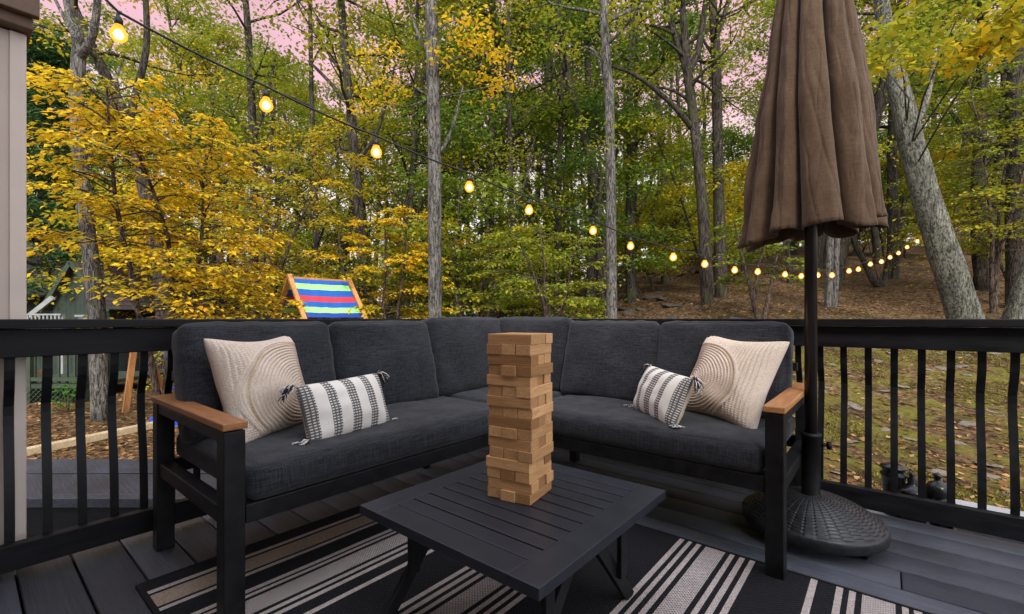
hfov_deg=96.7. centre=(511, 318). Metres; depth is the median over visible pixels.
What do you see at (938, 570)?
deck floor
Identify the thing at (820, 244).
tree
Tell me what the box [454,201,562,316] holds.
tree
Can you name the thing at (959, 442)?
flat stone
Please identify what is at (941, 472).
flat stone
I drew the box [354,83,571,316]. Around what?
tree
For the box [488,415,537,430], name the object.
wooden block
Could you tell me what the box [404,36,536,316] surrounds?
tree
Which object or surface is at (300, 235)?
tree
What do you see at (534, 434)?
wooden block
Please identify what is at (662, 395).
throw pillow
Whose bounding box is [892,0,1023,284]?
tree
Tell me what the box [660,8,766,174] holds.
tree
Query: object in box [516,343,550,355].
wooden block
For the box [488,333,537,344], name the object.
wooden block
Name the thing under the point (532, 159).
tree
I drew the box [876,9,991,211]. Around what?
tree
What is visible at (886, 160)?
tree
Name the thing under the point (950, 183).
tree
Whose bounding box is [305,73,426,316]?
tree
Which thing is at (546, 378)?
wooden block
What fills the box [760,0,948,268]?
tree
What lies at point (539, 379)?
wooden block
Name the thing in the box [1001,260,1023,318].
tree
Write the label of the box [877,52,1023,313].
tree
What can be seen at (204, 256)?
tree
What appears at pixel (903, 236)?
tree
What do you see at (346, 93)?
tree
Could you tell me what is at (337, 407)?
throw pillow
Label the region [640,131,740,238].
tree
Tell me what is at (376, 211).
tree
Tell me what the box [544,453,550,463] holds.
wooden block
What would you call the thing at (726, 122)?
woods
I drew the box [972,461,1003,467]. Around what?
flat stone
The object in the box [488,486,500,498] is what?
wooden block
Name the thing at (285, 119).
tree
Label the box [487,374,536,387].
wooden block
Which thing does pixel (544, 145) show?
tree
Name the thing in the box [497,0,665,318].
tree
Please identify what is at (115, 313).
tree
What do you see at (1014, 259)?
tree
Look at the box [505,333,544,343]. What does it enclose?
wooden block
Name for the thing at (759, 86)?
tree
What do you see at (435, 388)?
sectional sofa
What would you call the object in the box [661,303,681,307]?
hillside rock
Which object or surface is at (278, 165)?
tree
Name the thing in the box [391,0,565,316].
tree
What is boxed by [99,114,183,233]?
tree
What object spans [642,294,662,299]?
hillside rock
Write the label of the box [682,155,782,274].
tree
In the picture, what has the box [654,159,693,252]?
tree
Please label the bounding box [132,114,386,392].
tree
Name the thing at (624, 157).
tree
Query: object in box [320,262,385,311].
tree
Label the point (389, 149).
tree
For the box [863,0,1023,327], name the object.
tree
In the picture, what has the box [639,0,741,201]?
tree
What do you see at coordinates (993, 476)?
flat stone
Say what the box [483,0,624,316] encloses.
tree
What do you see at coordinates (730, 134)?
tree
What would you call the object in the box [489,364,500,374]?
wooden block
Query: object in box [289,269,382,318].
tree
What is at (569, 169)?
tree
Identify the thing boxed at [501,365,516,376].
wooden block
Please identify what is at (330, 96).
tree
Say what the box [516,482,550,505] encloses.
wooden block
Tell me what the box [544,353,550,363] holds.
wooden block
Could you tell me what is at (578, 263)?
tree
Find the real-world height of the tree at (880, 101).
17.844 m
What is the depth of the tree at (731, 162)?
28.25 m
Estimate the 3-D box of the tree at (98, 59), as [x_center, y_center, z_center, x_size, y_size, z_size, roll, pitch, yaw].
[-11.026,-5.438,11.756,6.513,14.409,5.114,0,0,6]
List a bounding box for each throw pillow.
[204,336,304,442]
[277,369,396,444]
[623,362,704,427]
[685,336,789,428]
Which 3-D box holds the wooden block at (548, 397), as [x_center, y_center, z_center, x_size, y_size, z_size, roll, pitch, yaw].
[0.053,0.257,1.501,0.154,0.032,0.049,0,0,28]
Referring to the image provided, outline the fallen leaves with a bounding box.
[27,282,1023,509]
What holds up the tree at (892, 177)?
on the ground at (855, 283)
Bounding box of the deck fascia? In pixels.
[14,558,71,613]
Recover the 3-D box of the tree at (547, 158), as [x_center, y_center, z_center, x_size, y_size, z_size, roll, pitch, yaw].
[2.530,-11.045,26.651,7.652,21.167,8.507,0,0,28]
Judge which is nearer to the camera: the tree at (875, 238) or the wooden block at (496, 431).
the wooden block at (496, 431)
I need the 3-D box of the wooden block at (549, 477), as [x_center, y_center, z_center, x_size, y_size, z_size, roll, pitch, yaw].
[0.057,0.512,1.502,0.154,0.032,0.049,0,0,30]
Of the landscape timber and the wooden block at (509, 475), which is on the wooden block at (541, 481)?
the wooden block at (509, 475)
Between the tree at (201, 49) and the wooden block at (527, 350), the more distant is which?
the tree at (201, 49)
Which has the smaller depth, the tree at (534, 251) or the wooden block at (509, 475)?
the wooden block at (509, 475)
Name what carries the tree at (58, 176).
on the ground at (855, 283)
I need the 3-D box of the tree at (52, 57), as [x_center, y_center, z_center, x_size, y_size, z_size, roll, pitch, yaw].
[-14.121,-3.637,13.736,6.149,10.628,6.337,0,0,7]
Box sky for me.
[29,0,1009,314]
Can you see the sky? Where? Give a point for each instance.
(137, 14)
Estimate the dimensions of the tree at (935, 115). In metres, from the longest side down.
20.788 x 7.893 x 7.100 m
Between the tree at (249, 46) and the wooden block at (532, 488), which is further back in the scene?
the tree at (249, 46)
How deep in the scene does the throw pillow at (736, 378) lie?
1.95 m
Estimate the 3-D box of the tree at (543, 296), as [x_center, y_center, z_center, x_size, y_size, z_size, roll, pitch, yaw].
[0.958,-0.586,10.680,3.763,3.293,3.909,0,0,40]
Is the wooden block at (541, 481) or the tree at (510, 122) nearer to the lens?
the wooden block at (541, 481)
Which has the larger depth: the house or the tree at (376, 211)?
the tree at (376, 211)
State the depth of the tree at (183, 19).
18.32 m
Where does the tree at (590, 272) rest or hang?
on the ground at (855, 283)
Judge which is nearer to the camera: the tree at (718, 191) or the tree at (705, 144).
the tree at (718, 191)
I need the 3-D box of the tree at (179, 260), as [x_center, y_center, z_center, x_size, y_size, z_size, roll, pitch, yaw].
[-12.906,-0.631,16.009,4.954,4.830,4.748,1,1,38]
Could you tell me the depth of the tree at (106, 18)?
24.10 m
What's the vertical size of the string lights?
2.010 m
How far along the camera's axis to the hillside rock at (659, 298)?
14.82 m
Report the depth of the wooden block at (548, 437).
1.46 m
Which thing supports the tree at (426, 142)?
on the ground at (855, 283)
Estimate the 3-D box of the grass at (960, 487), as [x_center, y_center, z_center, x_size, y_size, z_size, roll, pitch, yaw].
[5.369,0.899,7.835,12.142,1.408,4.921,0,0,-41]
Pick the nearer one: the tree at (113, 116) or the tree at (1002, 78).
the tree at (113, 116)
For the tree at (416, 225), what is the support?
on the ground at (855, 283)
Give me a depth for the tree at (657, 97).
24.01 m
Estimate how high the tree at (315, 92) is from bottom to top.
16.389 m
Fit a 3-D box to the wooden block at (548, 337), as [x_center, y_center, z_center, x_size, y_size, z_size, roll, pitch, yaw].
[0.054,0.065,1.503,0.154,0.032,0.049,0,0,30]
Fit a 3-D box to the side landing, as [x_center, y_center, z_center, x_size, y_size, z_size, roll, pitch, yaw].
[-2.725,1.489,3.210,2.950,0.762,0.820,0,0,0]
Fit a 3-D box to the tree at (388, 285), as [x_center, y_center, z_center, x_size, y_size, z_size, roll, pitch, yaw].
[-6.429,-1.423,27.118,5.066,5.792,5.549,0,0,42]
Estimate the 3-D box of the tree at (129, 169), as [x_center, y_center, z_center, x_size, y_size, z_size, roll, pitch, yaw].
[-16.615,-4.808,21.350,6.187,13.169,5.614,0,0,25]
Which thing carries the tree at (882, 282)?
on the ground at (855, 283)
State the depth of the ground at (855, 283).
7.75 m
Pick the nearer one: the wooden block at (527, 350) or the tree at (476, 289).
the wooden block at (527, 350)
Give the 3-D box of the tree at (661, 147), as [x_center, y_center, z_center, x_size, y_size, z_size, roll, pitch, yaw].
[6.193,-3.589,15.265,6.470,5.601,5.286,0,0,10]
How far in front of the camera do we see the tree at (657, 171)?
31.17 m
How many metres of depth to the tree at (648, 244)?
24.84 m
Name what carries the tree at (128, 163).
on the ground at (855, 283)
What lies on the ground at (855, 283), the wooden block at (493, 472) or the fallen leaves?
the fallen leaves
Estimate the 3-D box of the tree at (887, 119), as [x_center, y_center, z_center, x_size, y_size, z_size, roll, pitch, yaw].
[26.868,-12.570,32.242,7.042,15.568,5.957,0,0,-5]
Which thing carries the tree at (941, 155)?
on the ground at (855, 283)
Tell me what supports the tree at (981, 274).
on the ground at (855, 283)
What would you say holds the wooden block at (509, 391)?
on the wooden block at (541, 399)
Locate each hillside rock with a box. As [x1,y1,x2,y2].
[617,306,625,310]
[622,310,636,315]
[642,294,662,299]
[656,296,666,300]
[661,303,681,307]
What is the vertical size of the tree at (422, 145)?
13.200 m
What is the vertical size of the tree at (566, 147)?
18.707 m
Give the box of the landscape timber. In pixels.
[27,421,152,455]
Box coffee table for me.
[360,460,665,613]
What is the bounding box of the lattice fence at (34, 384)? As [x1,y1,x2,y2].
[27,354,162,403]
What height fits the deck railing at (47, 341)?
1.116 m
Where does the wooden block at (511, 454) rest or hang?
on the wooden block at (540, 462)
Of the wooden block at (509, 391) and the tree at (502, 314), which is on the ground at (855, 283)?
the tree at (502, 314)
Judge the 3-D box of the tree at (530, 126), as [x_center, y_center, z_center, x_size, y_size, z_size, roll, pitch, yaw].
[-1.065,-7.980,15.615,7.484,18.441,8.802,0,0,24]
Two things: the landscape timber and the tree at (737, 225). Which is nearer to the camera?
the landscape timber
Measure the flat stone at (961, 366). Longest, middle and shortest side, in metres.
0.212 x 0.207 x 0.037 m
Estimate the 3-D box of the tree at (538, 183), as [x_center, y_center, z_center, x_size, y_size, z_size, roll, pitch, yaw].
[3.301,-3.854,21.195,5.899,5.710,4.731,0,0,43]
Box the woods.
[49,74,1004,318]
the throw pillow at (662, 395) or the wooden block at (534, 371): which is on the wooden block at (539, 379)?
the wooden block at (534, 371)
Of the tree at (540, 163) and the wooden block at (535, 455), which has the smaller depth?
the wooden block at (535, 455)
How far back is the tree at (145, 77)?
18.95 m
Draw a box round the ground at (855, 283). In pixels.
[27,243,1023,511]
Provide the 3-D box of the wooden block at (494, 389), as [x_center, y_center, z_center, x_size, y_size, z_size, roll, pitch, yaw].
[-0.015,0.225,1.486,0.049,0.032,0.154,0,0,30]
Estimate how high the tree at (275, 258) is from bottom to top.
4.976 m
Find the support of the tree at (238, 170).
on the ground at (855, 283)
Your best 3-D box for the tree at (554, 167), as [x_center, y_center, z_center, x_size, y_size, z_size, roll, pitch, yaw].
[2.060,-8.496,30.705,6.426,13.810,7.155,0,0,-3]
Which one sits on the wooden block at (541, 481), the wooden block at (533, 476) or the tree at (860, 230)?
the wooden block at (533, 476)
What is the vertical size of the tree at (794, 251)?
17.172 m
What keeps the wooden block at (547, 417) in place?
on the wooden block at (509, 433)
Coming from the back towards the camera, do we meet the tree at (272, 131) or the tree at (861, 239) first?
the tree at (861, 239)
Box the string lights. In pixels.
[105,0,921,278]
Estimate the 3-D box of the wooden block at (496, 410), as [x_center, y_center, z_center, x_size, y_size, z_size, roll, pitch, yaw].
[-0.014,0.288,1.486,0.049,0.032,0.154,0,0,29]
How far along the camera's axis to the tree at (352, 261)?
21.74 m
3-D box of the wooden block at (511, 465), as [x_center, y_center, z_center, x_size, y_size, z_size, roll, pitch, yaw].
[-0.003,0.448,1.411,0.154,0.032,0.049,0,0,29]
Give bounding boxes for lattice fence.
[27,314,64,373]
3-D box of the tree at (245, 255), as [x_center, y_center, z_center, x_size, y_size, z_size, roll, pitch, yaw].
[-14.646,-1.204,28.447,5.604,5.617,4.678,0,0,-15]
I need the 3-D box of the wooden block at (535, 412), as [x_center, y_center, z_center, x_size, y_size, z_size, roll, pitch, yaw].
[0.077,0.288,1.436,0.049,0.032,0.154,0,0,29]
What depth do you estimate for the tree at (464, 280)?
24.31 m
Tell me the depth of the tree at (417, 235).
11.33 m
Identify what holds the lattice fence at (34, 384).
on the ground at (855, 283)
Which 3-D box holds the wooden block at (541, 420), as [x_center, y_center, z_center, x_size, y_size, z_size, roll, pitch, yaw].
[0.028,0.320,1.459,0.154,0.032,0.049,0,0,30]
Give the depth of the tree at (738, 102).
27.69 m
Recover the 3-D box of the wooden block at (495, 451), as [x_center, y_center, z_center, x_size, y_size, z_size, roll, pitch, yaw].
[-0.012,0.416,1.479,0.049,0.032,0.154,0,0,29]
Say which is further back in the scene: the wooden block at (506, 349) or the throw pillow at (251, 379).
the throw pillow at (251, 379)
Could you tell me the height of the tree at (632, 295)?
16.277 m
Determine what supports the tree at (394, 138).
on the ground at (855, 283)
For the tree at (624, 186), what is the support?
on the ground at (855, 283)
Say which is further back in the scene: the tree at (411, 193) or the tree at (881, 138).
the tree at (881, 138)
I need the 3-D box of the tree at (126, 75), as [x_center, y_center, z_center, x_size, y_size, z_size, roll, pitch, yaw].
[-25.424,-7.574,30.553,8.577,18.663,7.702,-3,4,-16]
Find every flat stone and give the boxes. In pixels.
[848,401,862,409]
[900,436,916,440]
[931,469,946,475]
[935,366,945,369]
[955,365,968,367]
[955,440,966,445]
[958,421,975,426]
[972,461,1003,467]
[987,473,1000,478]
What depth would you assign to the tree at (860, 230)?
24.80 m
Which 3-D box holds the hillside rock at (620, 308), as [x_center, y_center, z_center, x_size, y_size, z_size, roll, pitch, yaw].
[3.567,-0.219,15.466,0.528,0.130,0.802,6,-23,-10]
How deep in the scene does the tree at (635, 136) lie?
17.42 m
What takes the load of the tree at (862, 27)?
on the ground at (855, 283)
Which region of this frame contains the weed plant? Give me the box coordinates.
[51,382,88,412]
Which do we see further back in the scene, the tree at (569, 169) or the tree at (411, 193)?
the tree at (569, 169)
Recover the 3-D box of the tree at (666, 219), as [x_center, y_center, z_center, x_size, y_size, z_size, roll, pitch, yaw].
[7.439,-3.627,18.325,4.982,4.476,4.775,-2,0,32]
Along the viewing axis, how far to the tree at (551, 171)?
29.14 m
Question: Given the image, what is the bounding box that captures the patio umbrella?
[737,0,890,559]
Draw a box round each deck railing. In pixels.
[0,319,423,574]
[571,319,1023,541]
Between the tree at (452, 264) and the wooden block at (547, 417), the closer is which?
the wooden block at (547, 417)
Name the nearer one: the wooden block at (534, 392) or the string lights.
the wooden block at (534, 392)
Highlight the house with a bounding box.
[0,0,39,574]
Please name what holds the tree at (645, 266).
on the ground at (855, 283)
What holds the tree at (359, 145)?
on the ground at (855, 283)
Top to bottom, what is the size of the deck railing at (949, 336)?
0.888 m
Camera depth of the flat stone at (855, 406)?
6.17 m
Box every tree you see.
[27,0,139,221]
[27,19,144,311]
[27,61,309,394]
[27,104,106,201]
[27,157,208,290]
[27,174,238,361]
[28,0,170,214]
[29,0,243,381]
[34,232,206,318]
[48,101,181,254]
[54,0,123,421]
[85,18,303,286]
[86,17,285,287]
[86,48,177,231]
[91,72,228,223]
[91,142,167,238]
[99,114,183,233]
[101,0,297,280]
[115,240,204,287]
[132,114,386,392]
[133,0,307,315]
[150,140,231,286]
[170,33,307,280]
[180,0,363,316]
[181,41,350,317]
[183,237,225,288]
[190,0,424,318]
[194,250,225,272]
[198,92,283,271]
[210,83,334,265]
[220,55,350,274]
[226,252,284,318]
[231,77,389,270]
[235,0,443,317]
[239,250,305,315]
[248,207,354,318]
[264,0,450,318]
[268,80,380,259]
[271,249,354,318]
[273,60,418,314]
[278,208,478,318]
[289,0,523,318]
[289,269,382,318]
[291,205,459,318]
[300,0,527,317]
[301,231,396,318]
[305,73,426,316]
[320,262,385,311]
[330,158,400,265]
[332,82,423,298]
[344,0,534,317]
[354,0,531,318]
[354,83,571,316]
[366,140,427,229]
[374,249,418,318]
[375,24,499,314]
[381,24,508,298]
[389,98,485,257]
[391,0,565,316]
[394,132,475,246]
[397,209,497,316]
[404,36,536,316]
[413,0,581,318]
[416,244,465,316]
[424,0,602,316]
[426,237,518,316]
[440,3,557,317]
[442,251,495,316]
[449,0,624,311]
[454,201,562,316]
[475,224,631,318]
[477,85,579,232]
[479,216,637,318]
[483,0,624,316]
[492,0,708,318]
[493,79,697,297]
[496,2,615,294]
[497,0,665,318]
[499,198,586,283]
[500,17,601,231]
[500,95,586,227]
[502,1,591,220]
[510,0,628,297]
[517,171,637,269]
[518,2,627,293]
[521,0,678,305]
[521,0,722,303]
[528,59,602,282]
[543,119,622,227]
[561,233,585,285]
[575,0,706,277]
[575,142,671,255]
[575,164,680,269]
[577,0,774,304]
[583,3,670,195]
[585,170,688,276]
[603,170,646,267]
[605,107,746,288]
[605,203,698,290]
[608,0,703,255]
[617,12,762,284]
[623,0,771,297]
[638,206,694,259]
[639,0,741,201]
[639,142,685,255]
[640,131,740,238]
[640,175,744,262]
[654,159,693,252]
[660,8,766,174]
[668,177,744,253]
[674,204,713,248]
[676,122,753,252]
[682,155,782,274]
[685,133,749,225]
[705,218,820,318]
[722,1,873,283]
[724,0,866,246]
[725,0,797,254]
[725,191,747,258]
[731,0,991,289]
[738,74,773,249]
[739,0,946,306]
[754,0,920,278]
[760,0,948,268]
[843,0,922,279]
[850,187,911,252]
[851,132,915,255]
[851,190,910,286]
[856,154,918,257]
[857,0,994,279]
[857,2,937,264]
[861,130,914,254]
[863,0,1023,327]
[867,0,950,161]
[868,104,941,256]
[873,0,1023,290]
[873,14,973,251]
[873,42,938,243]
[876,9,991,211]
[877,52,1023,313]
[880,114,1003,240]
[886,1,1023,243]
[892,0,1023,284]
[896,160,1023,278]
[902,0,999,159]
[906,143,1004,257]
[910,0,1023,304]
[910,127,1023,239]
[917,72,1023,235]
[927,0,1023,144]
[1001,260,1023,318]
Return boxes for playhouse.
[122,274,367,412]
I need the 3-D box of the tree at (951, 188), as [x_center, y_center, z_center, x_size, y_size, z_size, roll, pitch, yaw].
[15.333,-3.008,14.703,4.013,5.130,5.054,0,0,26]
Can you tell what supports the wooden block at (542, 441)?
on the wooden block at (511, 454)
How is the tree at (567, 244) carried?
on the ground at (855, 283)
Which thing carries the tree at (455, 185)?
on the ground at (855, 283)
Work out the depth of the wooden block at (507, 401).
1.39 m
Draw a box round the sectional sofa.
[151,317,803,613]
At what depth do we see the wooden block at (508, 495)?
1.39 m
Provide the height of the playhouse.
2.590 m
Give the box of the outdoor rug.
[135,505,932,613]
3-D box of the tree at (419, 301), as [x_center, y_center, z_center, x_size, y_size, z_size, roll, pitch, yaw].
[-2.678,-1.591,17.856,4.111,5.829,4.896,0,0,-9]
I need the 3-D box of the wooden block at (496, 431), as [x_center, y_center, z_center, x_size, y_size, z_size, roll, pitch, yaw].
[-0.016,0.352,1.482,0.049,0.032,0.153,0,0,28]
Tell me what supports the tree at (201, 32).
on the ground at (855, 283)
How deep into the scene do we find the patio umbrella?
1.79 m
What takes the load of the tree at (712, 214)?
on the ground at (855, 283)
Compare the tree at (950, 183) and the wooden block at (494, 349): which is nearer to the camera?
the wooden block at (494, 349)
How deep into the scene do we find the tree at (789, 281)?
16.48 m
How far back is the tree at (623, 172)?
14.32 m
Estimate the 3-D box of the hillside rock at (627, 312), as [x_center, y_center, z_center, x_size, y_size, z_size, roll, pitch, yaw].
[3.716,-0.145,14.130,0.586,0.139,0.834,11,13,22]
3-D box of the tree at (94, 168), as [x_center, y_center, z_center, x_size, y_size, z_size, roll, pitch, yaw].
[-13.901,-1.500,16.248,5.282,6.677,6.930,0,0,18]
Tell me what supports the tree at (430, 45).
on the ground at (855, 283)
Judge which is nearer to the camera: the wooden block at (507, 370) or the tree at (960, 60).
the wooden block at (507, 370)
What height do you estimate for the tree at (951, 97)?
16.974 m
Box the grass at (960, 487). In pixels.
[793,347,1023,510]
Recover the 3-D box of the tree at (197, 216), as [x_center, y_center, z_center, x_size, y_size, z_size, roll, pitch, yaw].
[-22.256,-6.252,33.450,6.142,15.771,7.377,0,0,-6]
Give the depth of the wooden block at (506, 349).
1.39 m
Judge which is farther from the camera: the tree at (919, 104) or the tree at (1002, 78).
the tree at (919, 104)
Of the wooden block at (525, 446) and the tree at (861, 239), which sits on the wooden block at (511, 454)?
the wooden block at (525, 446)
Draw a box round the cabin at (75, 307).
[27,223,247,374]
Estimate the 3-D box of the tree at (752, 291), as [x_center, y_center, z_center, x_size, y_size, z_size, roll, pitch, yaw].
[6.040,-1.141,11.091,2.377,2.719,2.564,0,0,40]
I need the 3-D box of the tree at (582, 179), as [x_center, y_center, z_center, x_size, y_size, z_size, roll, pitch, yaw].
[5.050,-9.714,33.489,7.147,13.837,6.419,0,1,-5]
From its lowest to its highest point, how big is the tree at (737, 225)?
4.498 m
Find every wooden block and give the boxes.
[486,454,536,473]
[487,344,500,354]
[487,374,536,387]
[487,394,537,408]
[487,466,500,477]
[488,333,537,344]
[488,354,537,366]
[488,385,501,395]
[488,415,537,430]
[488,436,538,451]
[488,476,538,494]
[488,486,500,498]
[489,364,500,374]
[489,405,502,415]
[489,425,502,436]
[490,446,503,457]
[501,344,515,354]
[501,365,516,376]
[501,469,514,481]
[501,489,515,502]
[502,386,515,396]
[502,427,517,439]
[503,407,517,417]
[504,448,518,460]
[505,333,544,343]
[512,332,552,343]
[515,461,550,484]
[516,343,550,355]
[516,382,551,398]
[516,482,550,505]
[517,362,552,377]
[517,421,552,441]
[518,401,552,419]
[518,441,552,463]
[537,375,542,384]
[537,394,544,406]
[537,457,543,468]
[538,354,543,364]
[538,415,544,426]
[538,474,544,487]
[539,435,544,446]
[543,373,550,383]
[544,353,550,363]
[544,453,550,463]
[545,392,551,403]
[545,412,550,423]
[545,431,552,443]
[545,470,552,483]
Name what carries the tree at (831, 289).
on the ground at (855, 283)
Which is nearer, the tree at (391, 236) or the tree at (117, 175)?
the tree at (391, 236)
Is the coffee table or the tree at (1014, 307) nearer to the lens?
the coffee table
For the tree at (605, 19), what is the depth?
10.40 m
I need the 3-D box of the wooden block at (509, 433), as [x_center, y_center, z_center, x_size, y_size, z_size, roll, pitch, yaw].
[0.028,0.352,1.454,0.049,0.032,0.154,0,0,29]
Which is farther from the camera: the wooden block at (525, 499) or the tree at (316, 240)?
the tree at (316, 240)
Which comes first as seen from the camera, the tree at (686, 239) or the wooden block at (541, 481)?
the wooden block at (541, 481)
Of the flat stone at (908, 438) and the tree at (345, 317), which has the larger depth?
the tree at (345, 317)
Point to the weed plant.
(64, 392)
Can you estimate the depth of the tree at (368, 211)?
31.21 m
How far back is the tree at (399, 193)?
32.05 m
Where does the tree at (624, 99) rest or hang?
on the ground at (855, 283)
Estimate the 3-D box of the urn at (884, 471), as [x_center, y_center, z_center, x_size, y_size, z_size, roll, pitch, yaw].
[1.895,0.849,2.261,0.112,0.253,0.112,0,0,40]
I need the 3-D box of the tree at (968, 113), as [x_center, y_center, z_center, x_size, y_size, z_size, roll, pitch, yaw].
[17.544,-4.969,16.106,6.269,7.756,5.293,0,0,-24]
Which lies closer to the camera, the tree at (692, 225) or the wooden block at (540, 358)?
the wooden block at (540, 358)
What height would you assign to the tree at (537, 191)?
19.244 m
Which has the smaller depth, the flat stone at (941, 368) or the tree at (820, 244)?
the flat stone at (941, 368)
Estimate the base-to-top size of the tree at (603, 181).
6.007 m
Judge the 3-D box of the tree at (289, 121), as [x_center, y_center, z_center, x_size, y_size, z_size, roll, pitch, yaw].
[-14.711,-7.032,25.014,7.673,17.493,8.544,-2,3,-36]
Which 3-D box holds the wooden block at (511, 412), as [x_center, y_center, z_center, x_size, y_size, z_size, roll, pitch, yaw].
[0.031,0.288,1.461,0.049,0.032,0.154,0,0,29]
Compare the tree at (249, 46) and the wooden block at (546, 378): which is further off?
the tree at (249, 46)
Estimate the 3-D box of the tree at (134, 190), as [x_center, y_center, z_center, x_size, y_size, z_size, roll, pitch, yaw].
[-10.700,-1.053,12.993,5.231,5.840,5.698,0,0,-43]
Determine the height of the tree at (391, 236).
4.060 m
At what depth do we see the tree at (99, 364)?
7.32 m
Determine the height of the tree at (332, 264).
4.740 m
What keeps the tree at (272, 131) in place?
on the ground at (855, 283)
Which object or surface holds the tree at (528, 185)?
on the ground at (855, 283)
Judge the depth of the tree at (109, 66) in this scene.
19.68 m
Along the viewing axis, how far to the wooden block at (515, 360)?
1.39 m
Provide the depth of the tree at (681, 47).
12.88 m
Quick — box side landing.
[27,459,216,557]
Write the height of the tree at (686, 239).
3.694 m
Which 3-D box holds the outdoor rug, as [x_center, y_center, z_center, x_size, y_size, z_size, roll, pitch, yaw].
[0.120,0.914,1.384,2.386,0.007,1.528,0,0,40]
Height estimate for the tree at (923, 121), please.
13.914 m
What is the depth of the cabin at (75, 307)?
12.20 m
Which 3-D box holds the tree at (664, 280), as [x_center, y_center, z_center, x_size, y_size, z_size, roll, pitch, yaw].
[6.919,-6.814,18.581,6.953,11.091,6.190,0,0,-26]
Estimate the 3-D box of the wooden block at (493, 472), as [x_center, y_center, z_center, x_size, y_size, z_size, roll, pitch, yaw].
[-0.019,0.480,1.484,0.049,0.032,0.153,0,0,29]
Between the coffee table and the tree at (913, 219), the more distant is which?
the tree at (913, 219)
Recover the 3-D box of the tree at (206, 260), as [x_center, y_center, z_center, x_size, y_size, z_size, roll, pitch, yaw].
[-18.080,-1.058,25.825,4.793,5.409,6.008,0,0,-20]
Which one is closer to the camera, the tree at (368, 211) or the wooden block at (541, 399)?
the wooden block at (541, 399)
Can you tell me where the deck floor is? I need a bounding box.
[0,445,1023,613]
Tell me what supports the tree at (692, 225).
on the ground at (855, 283)
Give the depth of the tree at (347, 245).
17.01 m
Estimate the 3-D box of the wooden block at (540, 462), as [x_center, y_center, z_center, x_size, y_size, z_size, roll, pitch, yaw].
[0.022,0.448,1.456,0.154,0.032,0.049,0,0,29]
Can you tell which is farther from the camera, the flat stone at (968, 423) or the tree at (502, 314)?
the tree at (502, 314)

